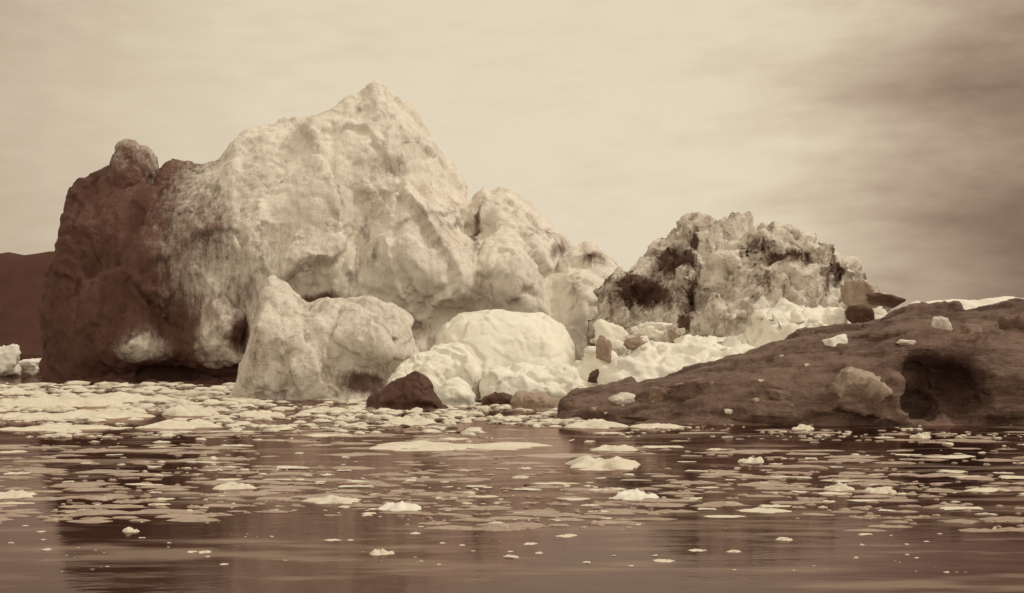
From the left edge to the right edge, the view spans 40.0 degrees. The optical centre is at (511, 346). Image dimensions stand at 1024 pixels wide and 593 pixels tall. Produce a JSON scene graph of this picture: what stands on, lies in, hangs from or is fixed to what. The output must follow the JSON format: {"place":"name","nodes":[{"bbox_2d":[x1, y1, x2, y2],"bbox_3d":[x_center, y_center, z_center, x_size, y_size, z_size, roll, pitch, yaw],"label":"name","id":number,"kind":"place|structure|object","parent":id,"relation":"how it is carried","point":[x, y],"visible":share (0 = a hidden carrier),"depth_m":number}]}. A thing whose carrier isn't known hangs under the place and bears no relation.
{"place":"outdoors","nodes":[
{"label":"outdoors","id":0,"kind":"place"},
{"bbox_2d":[0,251,53,353],"bbox_3d":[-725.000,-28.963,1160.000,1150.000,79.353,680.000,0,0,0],"label":"headland","id":1,"kind":"structure","parent":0,"point":[22,278],"depth_m":903.61},
{"bbox_2d":[0,354,1023,592],"bbox_3d":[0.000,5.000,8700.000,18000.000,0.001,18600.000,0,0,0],"label":"water","id":2,"kind":"structure","parent":0,"point":[827,546],"depth_m":39.42},
{"bbox_2d":[0,344,21,375],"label":"ice floe","id":3,"kind":"object","parent":2,"relation":"on","point":[9,359],"visible":0.96,"depth_m":231.29},
{"bbox_2d":[0,450,27,452],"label":"ice floe","id":4,"kind":"object","parent":2,"relation":"on","point":[15,451],"visible":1,"depth_m":66.19},
{"bbox_2d":[3,472,29,473],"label":"ice floe","id":5,"kind":"object","parent":2,"relation":"on","point":[17,473],"visible":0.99,"depth_m":55.15},
{"bbox_2d":[0,502,34,503],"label":"ice floe","id":6,"kind":"object","parent":2,"relation":"on","point":[17,503],"visible":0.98,"depth_m":44.67},
{"bbox_2d":[0,490,35,498],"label":"ice floe","id":7,"kind":"object","parent":2,"relation":"on","point":[13,494],"visible":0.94,"depth_m":46.69},
{"bbox_2d":[5,487,32,489],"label":"ice floe","id":8,"kind":"object","parent":2,"relation":"on","point":[13,488],"visible":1,"depth_m":49.23},
{"bbox_2d":[5,509,36,511],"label":"ice floe","id":9,"kind":"object","parent":2,"relation":"on","point":[15,510],"visible":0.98,"depth_m":42.70},
{"bbox_2d":[2,386,44,394],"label":"ice floe","id":10,"kind":"object","parent":2,"relation":"on","point":[16,389],"visible":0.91,"depth_m":146.52},
{"bbox_2d":[0,412,58,419],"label":"ice floe","id":11,"kind":"object","parent":2,"relation":"on","point":[30,416],"visible":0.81,"depth_m":96.74},
{"bbox_2d":[18,358,40,375],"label":"ice floe","id":12,"kind":"object","parent":2,"relation":"on","point":[30,367],"visible":0.64,"depth_m":234.48},
{"bbox_2d":[0,424,111,430],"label":"ice floe","id":13,"kind":"object","parent":2,"relation":"on","point":[53,427],"visible":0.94,"depth_m":84.41},
{"bbox_2d":[0,394,122,406],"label":"ice floe","id":14,"kind":"object","parent":2,"relation":"on","point":[49,400],"visible":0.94,"depth_m":116.62},
{"bbox_2d":[74,488,116,491],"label":"ice floe","id":15,"kind":"object","parent":2,"relation":"on","point":[104,489],"visible":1,"depth_m":48.82},
{"bbox_2d":[55,407,154,418],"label":"ice floe","id":16,"kind":"object","parent":2,"relation":"on","point":[111,413],"visible":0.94,"depth_m":98.31},
{"bbox_2d":[75,469,135,472],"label":"ice floe","id":17,"kind":"object","parent":2,"relation":"on","point":[104,471],"visible":0.99,"depth_m":55.87},
{"bbox_2d":[109,427,132,429],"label":"ice floe","id":18,"kind":"object","parent":2,"relation":"on","point":[111,428],"visible":0.95,"depth_m":85.20},
{"bbox_2d":[86,391,167,402],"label":"ice floe","id":19,"kind":"object","parent":2,"relation":"on","point":[124,397],"visible":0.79,"depth_m":126.97},
{"bbox_2d":[114,500,139,502],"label":"ice floe","id":20,"kind":"object","parent":2,"relation":"on","point":[124,501],"visible":1,"depth_m":44.95},
{"bbox_2d":[122,527,139,531],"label":"ice floe","id":21,"kind":"object","parent":2,"relation":"on","point":[129,529],"visible":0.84,"depth_m":37.88},
{"bbox_2d":[126,483,161,484],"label":"ice floe","id":22,"kind":"object","parent":2,"relation":"on","point":[141,484],"visible":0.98,"depth_m":50.73},
{"bbox_2d":[135,420,222,428],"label":"ice floe","id":23,"kind":"object","parent":2,"relation":"on","point":[168,424],"visible":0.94,"depth_m":86.48},
{"bbox_2d":[161,405,218,415],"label":"ice floe","id":24,"kind":"object","parent":2,"relation":"on","point":[185,410],"visible":0.94,"depth_m":101.75},
{"bbox_2d":[184,461,212,463],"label":"ice floe","id":25,"kind":"object","parent":2,"relation":"on","point":[208,462],"visible":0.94,"depth_m":60.23},
{"bbox_2d":[216,478,240,480],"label":"ice floe","id":26,"kind":"object","parent":2,"relation":"on","point":[231,479],"visible":0.79,"depth_m":52.31},
{"bbox_2d":[213,481,255,489],"bbox_3d":[-9.905,4.954,49.836,1.767,0.323,1.982,0,0,-19],"label":"ice floe","id":27,"kind":"object","parent":2,"relation":"on","point":[230,485],"visible":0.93,"depth_m":49.32},
{"bbox_2d":[229,410,284,416],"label":"ice floe","id":28,"kind":"object","parent":2,"relation":"on","point":[267,413],"visible":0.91,"depth_m":100.01},
{"bbox_2d":[276,466,308,468],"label":"ice floe","id":29,"kind":"object","parent":2,"relation":"on","point":[288,467],"visible":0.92,"depth_m":57.26},
{"bbox_2d":[229,275,419,399],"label":"ice boulder","id":30,"kind":"object","parent":2,"relation":"on","point":[298,347],"visible":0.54,"depth_m":131.68},
{"bbox_2d":[303,407,348,412],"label":"ice floe","id":31,"kind":"object","parent":2,"relation":"on","point":[324,410],"visible":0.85,"depth_m":106.05},
{"bbox_2d":[37,80,625,382],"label":"iceberg","id":32,"kind":"object","parent":2,"relation":"on","point":[154,273],"visible":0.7,"depth_m":189.96},
{"bbox_2d":[302,495,360,503],"bbox_3d":[-5.858,4.963,45.427,2.281,0.305,2.162,0,0,0],"label":"ice floe","id":33,"kind":"object","parent":2,"relation":"on","point":[333,499],"visible":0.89,"depth_m":44.95},
{"bbox_2d":[306,434,358,436],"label":"ice floe","id":34,"kind":"object","parent":2,"relation":"on","point":[319,435],"visible":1,"depth_m":78.22},
{"bbox_2d":[337,485,373,487],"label":"ice floe","id":35,"kind":"object","parent":2,"relation":"on","point":[355,486],"visible":0.98,"depth_m":49.72},
{"bbox_2d":[323,452,391,455],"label":"ice floe","id":36,"kind":"object","parent":2,"relation":"on","point":[351,454],"visible":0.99,"depth_m":64.66},
{"bbox_2d":[370,548,393,554],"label":"ice floe","id":37,"kind":"object","parent":2,"relation":"on","point":[382,551],"visible":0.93,"depth_m":33.77},
{"bbox_2d":[378,501,420,510],"bbox_3d":[-3.426,4.924,43.167,1.548,0.383,1.340,0,0,0],"label":"ice floe","id":38,"kind":"object","parent":2,"relation":"on","point":[401,505],"visible":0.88,"depth_m":42.98},
{"bbox_2d":[365,371,448,409],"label":"rock","id":39,"kind":"object","parent":2,"relation":"on","point":[411,390],"visible":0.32,"depth_m":110.81},
{"bbox_2d":[391,489,423,492],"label":"ice floe","id":40,"kind":"object","parent":2,"relation":"on","point":[401,490],"visible":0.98,"depth_m":48.49},
{"bbox_2d":[386,413,434,424],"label":"ice floe","id":41,"kind":"object","parent":2,"relation":"on","point":[416,419],"visible":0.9,"depth_m":89.32},
{"bbox_2d":[407,472,437,473],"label":"ice floe","id":42,"kind":"object","parent":2,"relation":"on","point":[421,473],"visible":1,"depth_m":55.13},
{"bbox_2d":[388,342,481,400],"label":"ice lump","id":43,"kind":"object","parent":2,"relation":"on","point":[439,365],"visible":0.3,"depth_m":124.26},
{"bbox_2d":[437,513,470,515],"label":"ice floe","id":44,"kind":"object","parent":2,"relation":"on","point":[453,514],"visible":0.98,"depth_m":41.69},
{"bbox_2d":[442,437,468,439],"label":"ice floe","id":45,"kind":"object","parent":2,"relation":"on","point":[450,438],"visible":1,"depth_m":75.12},
{"bbox_2d":[436,377,475,406],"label":"ice lump","id":46,"kind":"object","parent":2,"relation":"on","point":[455,392],"visible":0.48,"depth_m":115.73},
{"bbox_2d":[369,440,551,450],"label":"ice floe","id":47,"kind":"object","parent":2,"relation":"on","point":[421,445],"visible":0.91,"depth_m":68.55},
{"bbox_2d":[455,449,492,450],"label":"ice floe","id":48,"kind":"object","parent":2,"relation":"on","point":[475,450],"visible":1,"depth_m":67.24},
{"bbox_2d":[465,485,485,487],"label":"ice floe","id":49,"kind":"object","parent":2,"relation":"on","point":[474,486],"visible":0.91,"depth_m":49.56},
{"bbox_2d":[480,392,511,405],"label":"rock","id":50,"kind":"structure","parent":2,"relation":"on","point":[501,398],"depth_m":115.25},
{"bbox_2d":[435,309,575,378],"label":"ice dome","id":51,"kind":"structure","parent":2,"relation":"on","point":[488,339],"depth_m":140.48},
{"bbox_2d":[0,380,1023,572],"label":"brash ice","id":52,"kind":"structure","parent":2,"relation":"on","point":[363,417],"depth_m":99.12},
{"bbox_2d":[0,429,1023,531],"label":"slush","id":53,"kind":"object","parent":2,"relation":"on","point":[186,516],"visible":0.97,"depth_m":48.95},
{"bbox_2d":[513,487,540,490],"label":"ice floe","id":54,"kind":"object","parent":2,"relation":"on","point":[532,489],"visible":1,"depth_m":48.81},
{"bbox_2d":[479,362,587,399],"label":"ice lump","id":55,"kind":"object","parent":2,"relation":"on","point":[560,381],"visible":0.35,"depth_m":121.42},
{"bbox_2d":[510,391,559,410],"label":"rock","id":56,"kind":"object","parent":2,"relation":"on","point":[534,401],"depth_m":108.79},
{"bbox_2d":[531,482,579,483],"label":"ice floe","id":57,"kind":"object","parent":2,"relation":"on","point":[555,482],"visible":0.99,"depth_m":51.09},
{"bbox_2d":[523,453,602,457],"bbox_3d":[2.352,4.981,64.085,3.782,0.046,2.575,0,0,-14],"label":"ice floe","id":58,"kind":"object","parent":2,"relation":"on","point":[566,455],"visible":0.94,"depth_m":63.91},
{"bbox_2d":[557,534,576,536],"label":"ice floe","id":59,"kind":"object","parent":2,"relation":"on","point":[568,535],"visible":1,"depth_m":37.00},
{"bbox_2d":[556,498,589,500],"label":"ice floe","id":60,"kind":"object","parent":2,"relation":"on","point":[572,499],"visible":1,"depth_m":45.95},
{"bbox_2d":[579,468,613,470],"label":"ice floe","id":61,"kind":"object","parent":2,"relation":"on","point":[598,469],"visible":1,"depth_m":56.86},
{"bbox_2d":[565,418,628,428],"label":"ice floe","id":62,"kind":"object","parent":2,"relation":"on","point":[597,423],"visible":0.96,"depth_m":86.84},
{"bbox_2d":[565,455,640,469],"bbox_3d":[3.656,4.852,58.717,3.666,0.527,3.245,0,0,18],"label":"ice floe","id":63,"kind":"object","parent":2,"relation":"on","point":[616,462],"visible":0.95,"depth_m":58.23},
{"bbox_2d":[589,487,624,490],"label":"ice floe","id":64,"kind":"object","parent":2,"relation":"on","point":[605,489],"visible":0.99,"depth_m":48.75},
{"bbox_2d":[590,445,637,450],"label":"ice floe","id":65,"kind":"object","parent":2,"relation":"on","point":[615,448],"visible":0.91,"depth_m":67.33},
{"bbox_2d":[609,488,658,500],"bbox_3d":[4.030,4.904,46.380,1.625,0.423,1.827,0,0,25],"label":"ice floe","id":66,"kind":"object","parent":2,"relation":"on","point":[634,495],"visible":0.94,"depth_m":46.09},
{"bbox_2d":[622,479,651,480],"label":"ice floe","id":67,"kind":"object","parent":2,"relation":"on","point":[636,480],"visible":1,"depth_m":52.32},
{"bbox_2d":[629,423,684,428],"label":"ice floe","id":68,"kind":"object","parent":2,"relation":"on","point":[657,425],"visible":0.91,"depth_m":86.42},
{"bbox_2d":[629,503,686,504],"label":"ice floe","id":69,"kind":"object","parent":2,"relation":"on","point":[652,503],"visible":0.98,"depth_m":44.47},
{"bbox_2d":[643,446,681,447],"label":"ice floe","id":70,"kind":"object","parent":2,"relation":"on","point":[663,446],"visible":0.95,"depth_m":69.34},
{"bbox_2d":[653,559,673,561],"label":"ice floe","id":71,"kind":"object","parent":2,"relation":"on","point":[662,560],"visible":1,"depth_m":32.70},
{"bbox_2d":[651,484,685,486],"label":"ice floe","id":72,"kind":"object","parent":2,"relation":"on","point":[668,485],"visible":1,"depth_m":50.20},
{"bbox_2d":[683,497,702,499],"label":"ice floe","id":73,"kind":"object","parent":2,"relation":"on","point":[695,498],"visible":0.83,"depth_m":45.80},
{"bbox_2d":[680,432,726,433],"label":"ice floe","id":74,"kind":"object","parent":2,"relation":"on","point":[699,432],"visible":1,"depth_m":80.95},
{"bbox_2d":[704,515,745,517],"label":"ice floe","id":75,"kind":"object","parent":2,"relation":"on","point":[726,516],"visible":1,"depth_m":41.21},
{"bbox_2d":[573,299,887,386],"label":"snow bank","id":76,"kind":"structure","parent":2,"relation":"on","point":[639,364],"depth_m":124.81},
{"bbox_2d":[584,346,595,353],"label":"ice block","id":77,"kind":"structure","parent":76,"relation":"on","point":[589,349],"depth_m":127.08},
{"bbox_2d":[588,369,598,382],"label":"ice block","id":78,"kind":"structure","parent":76,"relation":"on","point":[593,376],"depth_m":123.00},
{"bbox_2d":[596,335,611,362],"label":"ice block","id":79,"kind":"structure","parent":76,"relation":"on","point":[603,347],"depth_m":125.15},
{"bbox_2d":[593,319,628,344],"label":"ice block","id":80,"kind":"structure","parent":76,"relation":"on","point":[612,332],"depth_m":140.24},
{"bbox_2d":[612,341,623,348],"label":"ice block","id":81,"kind":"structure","parent":76,"relation":"on","point":[616,344],"depth_m":126.87},
{"bbox_2d":[615,346,628,355],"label":"ice block","id":82,"kind":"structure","parent":76,"relation":"on","point":[621,350],"depth_m":122.09},
{"bbox_2d":[623,336,642,348],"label":"ice block","id":83,"kind":"object","parent":76,"relation":"on","point":[633,343],"depth_m":122.28},
{"bbox_2d":[645,326,654,331],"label":"ice block","id":84,"kind":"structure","parent":76,"relation":"on","point":[649,328],"depth_m":130.75},
{"bbox_2d":[634,322,672,341],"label":"ice block","id":85,"kind":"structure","parent":76,"relation":"on","point":[657,335],"depth_m":139.09},
{"bbox_2d":[657,344,667,350],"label":"ice block","id":86,"kind":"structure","parent":76,"relation":"on","point":[662,347],"depth_m":125.07},
{"bbox_2d":[667,327,682,342],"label":"ice block","id":87,"kind":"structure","parent":76,"relation":"on","point":[672,334],"depth_m":137.65},
{"bbox_2d":[675,328,685,334],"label":"ice block","id":88,"kind":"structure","parent":76,"relation":"on","point":[680,331],"depth_m":130.71},
{"bbox_2d":[753,310,766,319],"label":"ice block","id":89,"kind":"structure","parent":76,"relation":"on","point":[759,314],"depth_m":127.15},
{"bbox_2d":[790,310,805,323],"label":"ice block","id":90,"kind":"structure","parent":76,"relation":"on","point":[796,317],"depth_m":124.31},
{"bbox_2d":[805,322,818,327],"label":"ice block","id":91,"kind":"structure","parent":76,"relation":"on","point":[813,324],"depth_m":121.19},
{"bbox_2d":[807,317,818,322],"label":"ice block","id":92,"kind":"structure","parent":76,"relation":"on","point":[813,319],"depth_m":121.31},
{"bbox_2d":[826,307,847,324],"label":"ice block","id":93,"kind":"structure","parent":76,"relation":"on","point":[837,316],"depth_m":122.46},
{"bbox_2d":[840,280,877,307],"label":"ice block","id":94,"kind":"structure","parent":76,"relation":"on","point":[854,292],"depth_m":132.93},
{"bbox_2d":[845,304,874,323],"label":"ice block","id":95,"kind":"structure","parent":76,"relation":"on","point":[861,313],"depth_m":121.21},
{"bbox_2d":[866,292,905,308],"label":"ice block","id":96,"kind":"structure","parent":76,"relation":"on","point":[885,300],"depth_m":129.72},
{"bbox_2d":[585,211,891,346],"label":"iceberg","id":97,"kind":"object","parent":2,"relation":"on","point":[700,274],"visible":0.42,"depth_m":154.79},
{"bbox_2d":[738,456,763,462],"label":"ice floe","id":98,"kind":"object","parent":2,"relation":"on","point":[759,459],"visible":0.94,"depth_m":60.41},
{"bbox_2d":[737,507,791,512],"bbox_3d":[7.664,4.965,42.766,1.734,0.081,1.213,0,0,28],"label":"ice floe","id":99,"kind":"object","parent":2,"relation":"on","point":[765,510],"visible":1,"depth_m":42.49},
{"bbox_2d":[761,504,789,506],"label":"ice floe","id":100,"kind":"object","parent":2,"relation":"on","point":[774,505],"visible":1,"depth_m":43.93},
{"bbox_2d":[775,537,792,540],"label":"ice floe","id":101,"kind":"object","parent":2,"relation":"on","point":[784,538],"visible":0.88,"depth_m":36.23},
{"bbox_2d":[556,296,1023,425],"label":"rock","id":102,"kind":"object","parent":2,"relation":"on","point":[907,365],"visible":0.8,"depth_m":91.35},
{"bbox_2d":[822,334,847,346],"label":"ice block","id":103,"kind":"object","parent":102,"relation":"on","point":[837,339],"depth_m":94.35},
{"bbox_2d":[931,316,952,330],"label":"ice block","id":104,"kind":"object","parent":102,"relation":"on","point":[940,322],"depth_m":93.34},
{"bbox_2d":[772,476,811,478],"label":"ice floe","id":105,"kind":"object","parent":2,"relation":"on","point":[802,477],"visible":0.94,"depth_m":53.22},
{"bbox_2d":[792,424,813,429],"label":"ice floe","id":106,"kind":"object","parent":2,"relation":"on","point":[801,427],"visible":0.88,"depth_m":84.31},
{"bbox_2d":[790,450,841,450],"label":"ice floe","id":107,"kind":"object","parent":2,"relation":"on","point":[815,450],"visible":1,"depth_m":67.11},
{"bbox_2d":[801,513,834,515],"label":"ice floe","id":108,"kind":"object","parent":2,"relation":"on","point":[820,514],"visible":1,"depth_m":41.69},
{"bbox_2d":[818,492,850,494],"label":"ice floe","id":109,"kind":"object","parent":2,"relation":"on","point":[836,493],"visible":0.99,"depth_m":47.52},
{"bbox_2d":[823,482,854,490],"bbox_3d":[11.373,4.922,48.846,1.214,0.386,1.238,0,0,-23],"label":"ice floe","id":110,"kind":"object","parent":2,"relation":"on","point":[838,486],"visible":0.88,"depth_m":48.62},
{"bbox_2d":[820,480,857,481],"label":"ice floe","id":111,"kind":"object","parent":2,"relation":"on","point":[840,480],"visible":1,"depth_m":52.13},
{"bbox_2d":[845,499,880,501],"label":"ice floe","id":112,"kind":"object","parent":2,"relation":"on","point":[860,500],"visible":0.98,"depth_m":45.36},
{"bbox_2d":[864,486,896,493],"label":"ice floe","id":113,"kind":"object","parent":2,"relation":"on","point":[882,490],"visible":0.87,"depth_m":47.98},
{"bbox_2d":[874,461,916,463],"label":"ice floe","id":114,"kind":"object","parent":2,"relation":"on","point":[896,462],"visible":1,"depth_m":59.96},
{"bbox_2d":[895,454,920,455],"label":"ice floe","id":115,"kind":"object","parent":2,"relation":"on","point":[908,454],"visible":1,"depth_m":64.27},
{"bbox_2d":[909,433,929,438],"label":"ice floe","id":116,"kind":"object","parent":2,"relation":"on","point":[921,435],"visible":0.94,"depth_m":76.48},
{"bbox_2d":[928,455,974,457],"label":"ice floe","id":117,"kind":"object","parent":2,"relation":"on","point":[960,456],"visible":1,"depth_m":63.23},
{"bbox_2d":[938,470,966,472],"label":"ice floe","id":118,"kind":"object","parent":2,"relation":"on","point":[951,471],"visible":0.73,"depth_m":55.46},
{"bbox_2d":[939,507,981,509],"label":"ice floe","id":119,"kind":"object","parent":2,"relation":"on","point":[962,508],"visible":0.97,"depth_m":42.94},
{"bbox_2d":[949,476,984,477],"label":"ice floe","id":120,"kind":"object","parent":2,"relation":"on","point":[965,476],"visible":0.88,"depth_m":53.63},
{"bbox_2d":[964,487,1010,491],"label":"ice floe","id":121,"kind":"object","parent":2,"relation":"on","point":[990,489],"visible":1,"depth_m":48.53},
{"bbox_2d":[999,475,1023,479],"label":"ice floe","id":122,"kind":"object","parent":2,"relation":"on","point":[1011,477],"visible":0.98,"depth_m":53.11},
{"bbox_2d":[0,0,1023,312],"label":"sky","id":123,"kind":"structure","parent":0,"point":[889,132]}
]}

